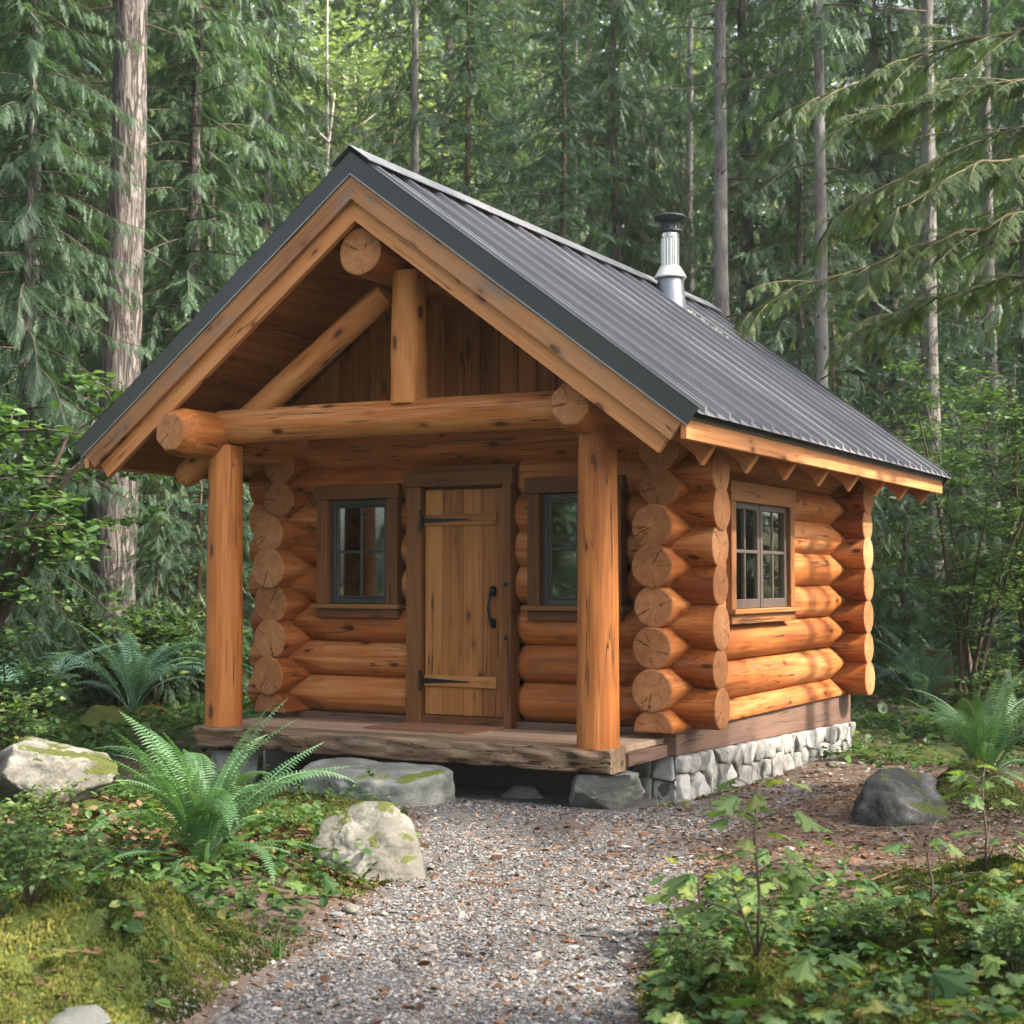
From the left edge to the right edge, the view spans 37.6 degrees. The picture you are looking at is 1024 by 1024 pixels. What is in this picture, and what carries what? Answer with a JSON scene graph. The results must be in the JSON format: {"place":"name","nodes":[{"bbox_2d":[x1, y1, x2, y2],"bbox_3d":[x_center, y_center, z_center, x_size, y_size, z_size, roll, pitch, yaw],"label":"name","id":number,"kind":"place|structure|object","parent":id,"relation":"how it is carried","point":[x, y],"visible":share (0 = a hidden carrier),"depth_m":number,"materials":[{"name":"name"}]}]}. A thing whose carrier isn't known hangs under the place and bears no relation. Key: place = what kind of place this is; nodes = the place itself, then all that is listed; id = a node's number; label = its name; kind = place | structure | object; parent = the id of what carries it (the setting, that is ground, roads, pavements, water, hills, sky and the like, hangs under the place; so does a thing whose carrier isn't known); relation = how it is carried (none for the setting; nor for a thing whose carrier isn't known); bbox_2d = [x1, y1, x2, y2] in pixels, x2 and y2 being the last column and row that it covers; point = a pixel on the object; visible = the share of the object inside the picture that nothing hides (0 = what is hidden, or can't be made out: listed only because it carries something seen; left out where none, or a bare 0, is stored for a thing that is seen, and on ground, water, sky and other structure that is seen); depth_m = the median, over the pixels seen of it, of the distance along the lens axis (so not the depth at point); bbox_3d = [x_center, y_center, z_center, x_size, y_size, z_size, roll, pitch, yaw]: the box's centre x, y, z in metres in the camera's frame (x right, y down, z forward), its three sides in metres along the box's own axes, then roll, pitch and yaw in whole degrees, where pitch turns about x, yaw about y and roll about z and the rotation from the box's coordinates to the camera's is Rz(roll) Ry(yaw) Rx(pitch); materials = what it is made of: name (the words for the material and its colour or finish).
{"place":"outdoors","nodes":[
{"label":"outdoors","id":0,"kind":"place"},
{"bbox_2d":[364,722,504,733],"bbox_3d":[-0.601,1.670,11.654,0.980,0.016,0.500,-1,-3,29],"label":"door mat","id":1,"kind":"object","parent":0,"point":[438,727],"depth_m":11.58,"materials":[{"name":"wood"}]},
{"bbox_2d":[0,513,1023,1023],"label":"ground","id":2,"kind":"structure","parent":0,"point":[92,921],"depth_m":7.45,"materials":[{"name":"plant"}]},
{"bbox_2d":[0,683,68,749],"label":"shrub","id":3,"kind":"object","parent":2,"relation":"on","point":[13,716],"visible":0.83,"depth_m":10.93,"materials":[{"name":"green plant"}]},
{"bbox_2d":[0,626,85,746],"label":"shrub","id":4,"kind":"object","parent":2,"relation":"on","point":[32,679],"visible":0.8,"depth_m":12.60,"materials":[{"name":"green plant"}]},
{"bbox_2d":[0,777,87,859],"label":"shrub","id":5,"kind":"object","parent":2,"relation":"on","point":[45,803],"visible":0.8,"depth_m":7.97,"materials":[{"name":"green plant"}]},
{"bbox_2d":[0,478,89,716],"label":"young conifer","id":6,"kind":"object","parent":2,"relation":"on","point":[11,618],"visible":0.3,"depth_m":16.95,"materials":[{"name":"green plant"}]},
{"bbox_2d":[0,813,109,905],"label":"shrub","id":7,"kind":"object","parent":2,"relation":"on","point":[17,846],"visible":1,"depth_m":5.40,"materials":[{"name":"green plant"}]},
{"bbox_2d":[0,2,110,683],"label":"cedar tree","id":8,"kind":"object","parent":2,"relation":"on","point":[45,297],"visible":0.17,"depth_m":20.63,"materials":[{"name":"green plant"}]},
{"bbox_2d":[0,644,115,727],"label":"fern","id":9,"kind":"object","parent":2,"relation":"on","point":[52,667],"visible":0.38,"depth_m":15.12,"materials":[{"name":"green plant"}]},
{"bbox_2d":[0,736,117,806],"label":"boulder","id":10,"kind":"object","parent":2,"relation":"on","point":[43,763],"visible":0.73,"depth_m":9.08,"materials":[{"name":"stone"}]},
{"bbox_2d":[0,0,151,668],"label":"conifer tree","id":11,"kind":"object","parent":2,"relation":"on","point":[49,53],"visible":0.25,"depth_m":20.30,"materials":[{"name":"green plant"}]},
{"bbox_2d":[48,1004,111,1023],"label":"rock","id":12,"kind":"object","parent":2,"relation":"on","point":[91,1014],"visible":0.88,"depth_m":4.97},
{"bbox_2d":[0,0,170,704],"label":"cedar tree","id":13,"kind":"object","parent":2,"relation":"on","point":[31,341],"visible":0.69,"depth_m":18.06,"materials":[{"name":"green plant"}]},
{"bbox_2d":[0,365,170,641],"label":"shrub","id":14,"kind":"object","parent":2,"relation":"on","point":[45,534],"visible":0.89,"depth_m":14.47,"materials":[{"name":"green plant"}]},
{"bbox_2d":[35,409,140,677],"bbox_3d":[-6.297,0.757,21.929,2.462,4.613,2.802,2,-3,-31],"label":"young conifer","id":15,"kind":"object","parent":2,"relation":"on","point":[90,512],"visible":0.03,"depth_m":21.86,"materials":[{"name":"green plant"}]},
{"bbox_2d":[0,0,206,679],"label":"cedar tree","id":16,"kind":"object","parent":2,"relation":"on","point":[51,167],"visible":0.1,"depth_m":22.52,"materials":[{"name":"green plant"}]},
{"bbox_2d":[80,705,135,728],"bbox_3d":[-4.237,2.250,15.875,0.579,0.422,0.445,-1,-3,23],"label":"boulder","id":17,"kind":"object","parent":2,"relation":"on","point":[95,715],"visible":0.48,"depth_m":15.79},
{"bbox_2d":[35,610,205,722],"bbox_3d":[-4.088,1.750,16.437,1.827,1.378,2.219,-1,-3,29],"label":"fern","id":18,"kind":"object","parent":2,"relation":"on","point":[132,673],"visible":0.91,"depth_m":16.40,"materials":[{"name":"green plant"}]},
{"bbox_2d":[39,583,205,707],"bbox_3d":[-4.546,1.645,18.134,1.848,1.605,2.383,-2,-3,32],"label":"shrub","id":19,"kind":"object","parent":2,"relation":"on","point":[87,609],"visible":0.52,"depth_m":17.84,"materials":[{"name":"green plant"}]},
{"bbox_2d":[0,0,248,624],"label":"hemlock tree","id":20,"kind":"object","parent":2,"relation":"on","point":[75,71],"visible":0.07,"depth_m":24.09,"materials":[{"name":"green plant"}]},
{"bbox_2d":[75,475,206,710],"bbox_3d":[-4.357,1.133,18.436,2.102,3.460,1.847,1,-3,-26],"label":"young conifer","id":21,"kind":"object","parent":2,"relation":"on","point":[155,592],"visible":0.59,"depth_m":18.39,"materials":[{"name":"green plant"}]},
{"bbox_2d":[79,593,205,704],"bbox_3d":[-4.373,1.705,18.020,1.683,1.462,2.170,-1,-3,17],"label":"shrub","id":22,"kind":"object","parent":2,"relation":"on","point":[152,632],"visible":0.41,"depth_m":17.97,"materials":[{"name":"green plant"}]},
{"bbox_2d":[0,0,289,625],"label":"cedar tree","id":23,"kind":"object","parent":2,"relation":"on","point":[108,132],"visible":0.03,"depth_m":26.21,"materials":[{"name":"green plant"}]},
{"bbox_2d":[39,0,296,687],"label":"cedar tree","id":24,"kind":"object","parent":2,"relation":"on","point":[199,25],"visible":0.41,"depth_m":21.66,"materials":[{"name":"green plant"}]},
{"bbox_2d":[107,476,254,697],"bbox_3d":[-4.188,0.435,19.956,2.724,4.953,2.440,2,-3,-41],"label":"young conifer","id":25,"kind":"object","parent":2,"relation":"on","point":[200,579],"visible":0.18,"depth_m":19.89,"materials":[{"name":"green plant"}]},
{"bbox_2d":[36,0,333,670],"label":"cedar tree","id":26,"kind":"object","parent":2,"relation":"on","point":[217,149],"visible":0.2,"depth_m":22.94,"materials":[{"name":"green plant"}]},
{"bbox_2d":[54,0,324,593],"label":"cedar tree","id":27,"kind":"object","parent":2,"relation":"on","point":[151,4],"depth_m":33.27,"materials":[{"name":"green plant"}]},
{"bbox_2d":[44,0,355,698],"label":"cedar tree","id":28,"kind":"object","parent":2,"relation":"on","point":[130,83],"visible":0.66,"depth_m":19.52,"materials":[{"name":"brown plant"}]},
{"bbox_2d":[170,482,254,678],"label":"young conifer","id":29,"kind":"object","parent":2,"relation":"on","point":[246,616],"visible":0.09,"depth_m":21.81,"materials":[{"name":"green plant"}]},
{"bbox_2d":[80,698,355,886],"bbox_3d":[-1.631,1.515,7.710,1.390,1.105,1.594,-1,-3,29],"label":"fern","id":30,"kind":"object","parent":2,"relation":"on","point":[216,803],"visible":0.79,"depth_m":7.68,"materials":[{"name":"green plant"}]},
{"bbox_2d":[203,747,259,781],"bbox_3d":[-2.212,2.048,11.878,0.392,0.351,0.471,1,-3,-29],"label":"footing rock","id":31,"kind":"object","parent":2,"relation":"on","point":[220,755],"visible":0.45,"depth_m":11.85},
{"bbox_2d":[149,0,387,627],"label":"cedar tree","id":32,"kind":"object","parent":2,"relation":"on","point":[267,115],"visible":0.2,"depth_m":31.27,"materials":[{"name":"green plant"}]},
{"bbox_2d":[305,801,425,881],"bbox_3d":[-0.792,1.776,8.022,0.679,0.439,0.546,0,-3,0],"label":"boulder","id":33,"kind":"object","parent":2,"relation":"on","point":[384,831],"visible":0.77,"depth_m":7.89,"materials":[{"name":"stone"}]},
{"bbox_2d":[152,0,582,280],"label":"broadleaf tree","id":34,"kind":"object","parent":2,"relation":"on","point":[356,82],"visible":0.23,"depth_m":44.32,"materials":[{"name":"green plant"}]},
{"bbox_2d":[149,0,607,202],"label":"broadleaf tree","id":35,"kind":"object","parent":2,"relation":"on","point":[380,4],"visible":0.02,"depth_m":60.28,"materials":[{"name":"green plant"}]},
{"bbox_2d":[159,9,609,233],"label":"broadleaf tree","id":36,"kind":"object","parent":2,"relation":"on","point":[330,15],"visible":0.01,"depth_m":57.48,"materials":[{"name":"green plant"}]},
{"bbox_2d":[331,23,456,180],"bbox_3d":[-3.067,-4.812,38.130,5.050,15.989,5.268,-1,-3,19],"label":"spruce tree","id":37,"kind":"object","parent":2,"relation":"on","point":[408,105],"visible":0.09,"depth_m":38.47,"materials":[{"name":"green plant"}]},
{"bbox_2d":[291,0,535,189],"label":"conifer tree","id":38,"kind":"object","parent":2,"relation":"on","point":[415,115],"visible":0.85,"depth_m":30.24,"materials":[{"name":"green plant"}]},
{"bbox_2d":[348,0,520,202],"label":"cedar tree","id":39,"kind":"object","parent":2,"relation":"on","point":[430,43],"visible":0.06,"depth_m":47.56,"materials":[{"name":"green plant"}]},
{"bbox_2d":[381,0,549,221],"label":"spruce tree","id":40,"kind":"object","parent":2,"relation":"on","point":[468,154],"visible":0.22,"depth_m":31.36,"materials":[{"name":"green plant"}]},
{"bbox_2d":[180,0,793,251],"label":"broadleaf tree","id":41,"kind":"object","parent":2,"relation":"on","point":[360,7],"visible":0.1,"depth_m":61.13,"materials":[{"name":"green plant"}]},
{"bbox_2d":[0,696,1023,1023],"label":"ground cover","id":42,"kind":"object","parent":2,"relation":"on","point":[946,982],"visible":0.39,"depth_m":6.41,"materials":[{"name":"green plant"}]},
{"bbox_2d":[0,735,1023,1023],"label":"moss","id":43,"kind":"object","parent":2,"relation":"on","point":[16,1007],"visible":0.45,"depth_m":5.67,"materials":[{"name":"plant"}]},
{"bbox_2d":[0,719,1023,1023],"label":"leaf litter","id":44,"kind":"object","parent":2,"relation":"on","point":[842,797],"visible":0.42,"depth_m":8.05,"materials":[{"name":"brown plant"}]},
{"bbox_2d":[74,144,951,800],"bbox_3d":[0.517,-0.200,13.906,5.404,5.759,7.061,-1,-3,29],"label":"log cabin","id":45,"kind":"object","parent":2,"relation":"on","point":[560,510],"visible":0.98,"depth_m":11.85,"materials":[{"name":"brown wood"}]},
{"bbox_2d":[310,483,405,617],"bbox_3d":[-1.271,0.325,12.484,0.865,1.100,0.175,-1,-3,29],"label":"window","id":46,"kind":"structure","parent":45,"relation":"in","point":[330,499],"depth_m":12.49,"materials":[{"name":"brown wood"}]},
{"bbox_2d":[350,507,405,601],"bbox_3d":[-1.230,0.432,14.376,0.190,1.140,1.610,-1,-3,29],"label":"window","id":47,"kind":"structure","parent":45,"relation":"in","point":[373,563],"depth_m":14.19,"materials":[{"name":"glass"}]},
{"bbox_2d":[418,488,501,717],"bbox_3d":[-0.411,0.716,11.951,0.754,1.800,0.133,-1,-3,29],"label":"door","id":48,"kind":"structure","parent":45,"relation":"in","point":[463,675],"depth_m":11.97,"materials":[{"name":"brown wood"}]},
{"bbox_2d":[521,475,631,621],"bbox_3d":[0.488,0.281,11.512,0.865,1.100,0.175,-1,-3,29],"label":"window","id":49,"kind":"structure","parent":45,"relation":"in","point":[541,493],"depth_m":11.61,"materials":[{"name":"brown wood"}]},
{"bbox_2d":[726,480,800,624],"bbox_3d":[2.059,0.348,12.557,0.190,1.140,1.610,-1,-3,29],"label":"window","id":50,"kind":"structure","parent":45,"relation":"in","point":[760,562],"depth_m":12.52,"materials":[{"name":"brown wood"}]},
{"bbox_2d":[2,602,1023,769],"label":"undergrowth carpet","id":51,"kind":"object","parent":2,"relation":"on","point":[108,724],"depth_m":16.96,"materials":[{"name":"green plant"}]},
{"bbox_2d":[455,0,590,231],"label":"cedar tree","id":52,"kind":"object","parent":2,"relation":"on","point":[501,173],"visible":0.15,"depth_m":42.45,"materials":[{"name":"green plant"}]},
{"bbox_2d":[274,0,839,319],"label":"broadleaf tree","id":53,"kind":"object","parent":2,"relation":"on","point":[534,30],"visible":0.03,"depth_m":64.87,"materials":[{"name":"green plant"}]},
{"bbox_2d":[476,0,646,247],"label":"spruce tree","id":54,"kind":"object","parent":2,"relation":"on","point":[563,211],"visible":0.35,"depth_m":28.32,"materials":[{"name":"green plant"}]},
{"bbox_2d":[487,0,650,241],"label":"conifer tree","id":55,"kind":"object","parent":2,"relation":"on","point":[575,46],"visible":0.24,"depth_m":40.56,"materials":[{"name":"green plant"}]},
{"bbox_2d":[509,0,684,264],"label":"spruce tree","id":56,"kind":"object","parent":2,"relation":"on","point":[602,247],"visible":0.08,"depth_m":50.54,"materials":[{"name":"green plant"}]},
{"bbox_2d":[501,0,713,298],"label":"cedar tree","id":57,"kind":"object","parent":2,"relation":"on","point":[619,211],"visible":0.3,"depth_m":33.27,"materials":[{"name":"green plant"}]},
{"bbox_2d":[568,0,712,279],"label":"cedar tree","id":58,"kind":"object","parent":2,"relation":"on","point":[649,83],"visible":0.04,"depth_m":56.63,"materials":[{"name":"green plant"}]},
{"bbox_2d":[418,0,898,286],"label":"broadleaf tree","id":59,"kind":"object","parent":2,"relation":"on","point":[697,45],"visible":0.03,"depth_m":66.26,"materials":[{"name":"green plant"}]},
{"bbox_2d":[602,0,759,319],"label":"spruce tree","id":60,"kind":"object","parent":2,"relation":"on","point":[681,170],"visible":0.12,"depth_m":42.47,"materials":[{"name":"green plant"}]},
{"bbox_2d":[646,928,729,998],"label":"shrub","id":61,"kind":"object","parent":2,"relation":"on","point":[678,943],"visible":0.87,"depth_m":5.32,"materials":[{"name":"green plant"}]},
{"bbox_2d":[602,0,781,297],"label":"conifer tree","id":62,"kind":"object","parent":2,"relation":"on","point":[690,75],"visible":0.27,"depth_m":38.37,"materials":[{"name":"green plant"}]},
{"bbox_2d":[642,856,750,931],"bbox_3d":[0.822,1.690,6.510,0.453,0.337,0.482,0,-3,-6],"label":"seedling","id":63,"kind":"object","parent":2,"relation":"on","point":[692,883],"visible":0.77,"depth_m":6.51,"materials":[{"name":"green plant"}]},
{"bbox_2d":[640,0,773,319],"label":"conifer tree","id":64,"kind":"object","parent":2,"relation":"on","point":[720,268],"visible":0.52,"depth_m":26.15,"materials":[{"name":"grey plant"}]},
{"bbox_2d":[629,0,848,370],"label":"cedar tree","id":65,"kind":"object","parent":2,"relation":"on","point":[699,145],"visible":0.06,"depth_m":50.50,"materials":[{"name":"green plant"}]},
{"bbox_2d":[660,777,821,960],"bbox_3d":[0.786,1.248,5.202,0.541,0.634,0.415,0,-3,3],"label":"seedling","id":66,"kind":"object","parent":2,"relation":"on","point":[795,882],"visible":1,"depth_m":5.18,"materials":[{"name":"green plant"}]},
{"bbox_2d":[646,0,916,514],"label":"cedar tree","id":67,"kind":"object","parent":2,"relation":"on","point":[745,237],"visible":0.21,"depth_m":33.17,"materials":[{"name":"green plant"}]},
{"bbox_2d":[679,0,922,631],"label":"cedar tree","id":68,"kind":"object","parent":2,"relation":"on","point":[796,247],"visible":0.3,"depth_m":30.08,"materials":[{"name":"green plant"}]},
{"bbox_2d":[614,0,1019,388],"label":"conifer tree","id":69,"kind":"object","parent":2,"relation":"on","point":[820,24],"visible":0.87,"depth_m":25.20,"materials":[{"name":"green plant"}]},
{"bbox_2d":[768,240,939,633],"bbox_3d":[5.744,-0.977,26.989,3.903,7.925,4.358,-2,-3,32],"label":"young conifer","id":70,"kind":"object","parent":2,"relation":"on","point":[834,315],"visible":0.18,"depth_m":27.15,"materials":[{"name":"green plant"}]},
{"bbox_2d":[804,892,911,951],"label":"shrub","id":71,"kind":"object","parent":2,"relation":"on","point":[870,915],"visible":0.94,"depth_m":5.86,"materials":[{"name":"green plant"}]},
{"bbox_2d":[758,0,960,574],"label":"spruce tree","id":72,"kind":"object","parent":2,"relation":"on","point":[848,141],"visible":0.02,"depth_m":40.48,"materials":[{"name":"green plant"}]},
{"bbox_2d":[735,0,1018,608],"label":"cedar tree","id":73,"kind":"object","parent":2,"relation":"on","point":[869,66],"visible":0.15,"depth_m":32.99,"materials":[{"name":"green plant"}]},
{"bbox_2d":[732,24,1023,373],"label":"hemlock tree","id":74,"kind":"object","parent":2,"relation":"on","point":[887,271],"visible":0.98,"depth_m":15.93,"materials":[{"name":"green plant"}]},
{"bbox_2d":[776,0,998,603],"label":"conifer tree","id":75,"kind":"object","parent":2,"relation":"on","point":[891,51],"visible":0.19,"depth_m":33.13,"materials":[{"name":"green plant"}]},
{"bbox_2d":[850,768,950,827],"bbox_3d":[2.465,1.858,9.463,0.718,0.465,0.536,0,-3,0],"label":"boulder","id":76,"kind":"object","parent":2,"relation":"on","point":[895,797],"visible":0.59,"depth_m":9.32,"materials":[{"name":"stone"}]},
{"bbox_2d":[851,0,963,634],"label":"conifer tree","id":77,"kind":"object","parent":2,"relation":"on","point":[928,150],"visible":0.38,"depth_m":27.14,"materials":[{"name":"grey plant"}]},
{"bbox_2d":[867,416,957,687],"bbox_3d":[5.121,0.764,21.939,2.802,4.613,2.462,-2,-3,35],"label":"young conifer","id":78,"kind":"object","parent":2,"relation":"on","point":[878,653],"visible":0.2,"depth_m":21.88,"materials":[{"name":"green plant"}]},
{"bbox_2d":[872,624,971,704],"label":"fern","id":79,"kind":"object","parent":2,"relation":"on","point":[912,672],"visible":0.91,"depth_m":19.49,"materials":[{"name":"green plant"}]},
{"bbox_2d":[854,328,997,663],"bbox_3d":[6.216,-0.019,23.977,3.268,5.944,2.928,2,-3,-35],"label":"young conifer","id":80,"kind":"object","parent":2,"relation":"on","point":[904,596],"visible":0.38,"depth_m":23.98,"materials":[{"name":"green plant"}]},
{"bbox_2d":[837,0,1020,573],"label":"cedar tree","id":81,"kind":"object","parent":2,"relation":"on","point":[947,314],"visible":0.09,"depth_m":36.28,"materials":[{"name":"green plant"}]},
{"bbox_2d":[854,249,1023,620],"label":"young conifer","id":82,"kind":"object","parent":2,"relation":"on","point":[941,285],"visible":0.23,"depth_m":27.94,"materials":[{"name":"green plant"}]},
{"bbox_2d":[879,819,1006,903],"bbox_3d":[1.705,1.439,6.085,0.507,0.349,0.405,0,-3,0],"label":"seedling","id":83,"kind":"object","parent":2,"relation":"on","point":[897,849],"visible":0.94,"depth_m":6.03,"materials":[{"name":"green plant"}]},
{"bbox_2d":[874,416,1017,688],"bbox_3d":[6.592,0.827,21.964,2.802,4.613,2.462,0,-3,-6],"label":"young conifer","id":84,"kind":"object","parent":2,"relation":"on","point":[964,540],"visible":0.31,"depth_m":21.91,"materials":[{"name":"green plant"}]},
{"bbox_2d":[871,0,1023,609],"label":"cedar tree","id":85,"kind":"object","parent":2,"relation":"on","point":[1007,263],"visible":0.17,"depth_m":31.28,"materials":[{"name":"green plant"}]},
{"bbox_2d":[875,357,1023,720],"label":"vine maple","id":86,"kind":"object","parent":2,"relation":"on","point":[961,626],"visible":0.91,"depth_m":18.24,"materials":[{"name":"green plant"}]},
{"bbox_2d":[878,0,1023,621],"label":"conifer tree","id":87,"kind":"object","parent":2,"relation":"on","point":[985,16],"visible":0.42,"depth_m":28.17,"materials":[{"name":"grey plant"}]},
{"bbox_2d":[896,573,1019,686],"bbox_3d":[6.592,1.718,21.267,2.278,1.824,1.911,-1,-3,15],"label":"shrub","id":88,"kind":"object","parent":2,"relation":"on","point":[970,638],"visible":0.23,"depth_m":21.34,"materials":[{"name":"green plant"}]},
{"bbox_2d":[895,0,1023,645],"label":"cedar tree","id":89,"kind":"object","parent":2,"relation":"on","point":[1010,206],"visible":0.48,"depth_m":24.66,"materials":[{"name":"green plant"}]},
{"bbox_2d":[895,668,1023,790],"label":"fern","id":90,"kind":"object","parent":2,"relation":"on","point":[995,726],"visible":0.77,"depth_m":11.34,"materials":[{"name":"green plant"}]},
{"bbox_2d":[898,362,1023,654],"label":"vine maple","id":91,"kind":"object","parent":2,"relation":"on","point":[985,396],"visible":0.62,"depth_m":19.41,"materials":[{"name":"green plant"}]},
{"bbox_2d":[920,345,1023,705],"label":"young conifer","id":92,"kind":"object","parent":2,"relation":"on","point":[1019,633],"visible":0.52,"depth_m":20.02,"materials":[{"name":"green plant"}]},
{"bbox_2d":[938,763,1023,868],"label":"seedling","id":93,"kind":"object","parent":2,"relation":"on","point":[973,800],"visible":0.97,"depth_m":7.32,"materials":[{"name":"green plant"}]},
{"bbox_2d":[940,646,1023,745],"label":"shrub","id":94,"kind":"object","parent":2,"relation":"on","point":[977,681],"visible":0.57,"depth_m":15.54,"materials":[{"name":"green plant"}]},
{"bbox_2d":[946,899,1023,973],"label":"shrub","id":95,"kind":"object","parent":2,"relation":"on","point":[1010,922],"visible":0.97,"depth_m":5.46,"materials":[{"name":"green plant"}]},
{"bbox_2d":[144,735,1023,1023],"bbox_3d":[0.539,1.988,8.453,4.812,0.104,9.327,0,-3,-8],"label":"gravel path","id":96,"kind":"structure","parent":0,"point":[495,793],"depth_m":7.00,"materials":[{"name":"gravel"}]},
{"bbox_2d":[297,757,454,805],"bbox_3d":[-1.025,1.948,10.756,1.214,0.302,0.551,-1,-3,27],"label":"step stone","id":97,"kind":"object","parent":96,"relation":"on","point":[406,784],"visible":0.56,"depth_m":10.57,"materials":[{"name":"stone"}]},
{"bbox_2d":[569,770,645,808],"bbox_3d":[0.618,1.964,10.433,0.536,0.340,0.416,-1,-3,23],"label":"footing rock","id":98,"kind":"object","parent":96,"relation":"on","point":[623,789],"visible":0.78,"depth_m":10.31,"materials":[{"name":"stone"}]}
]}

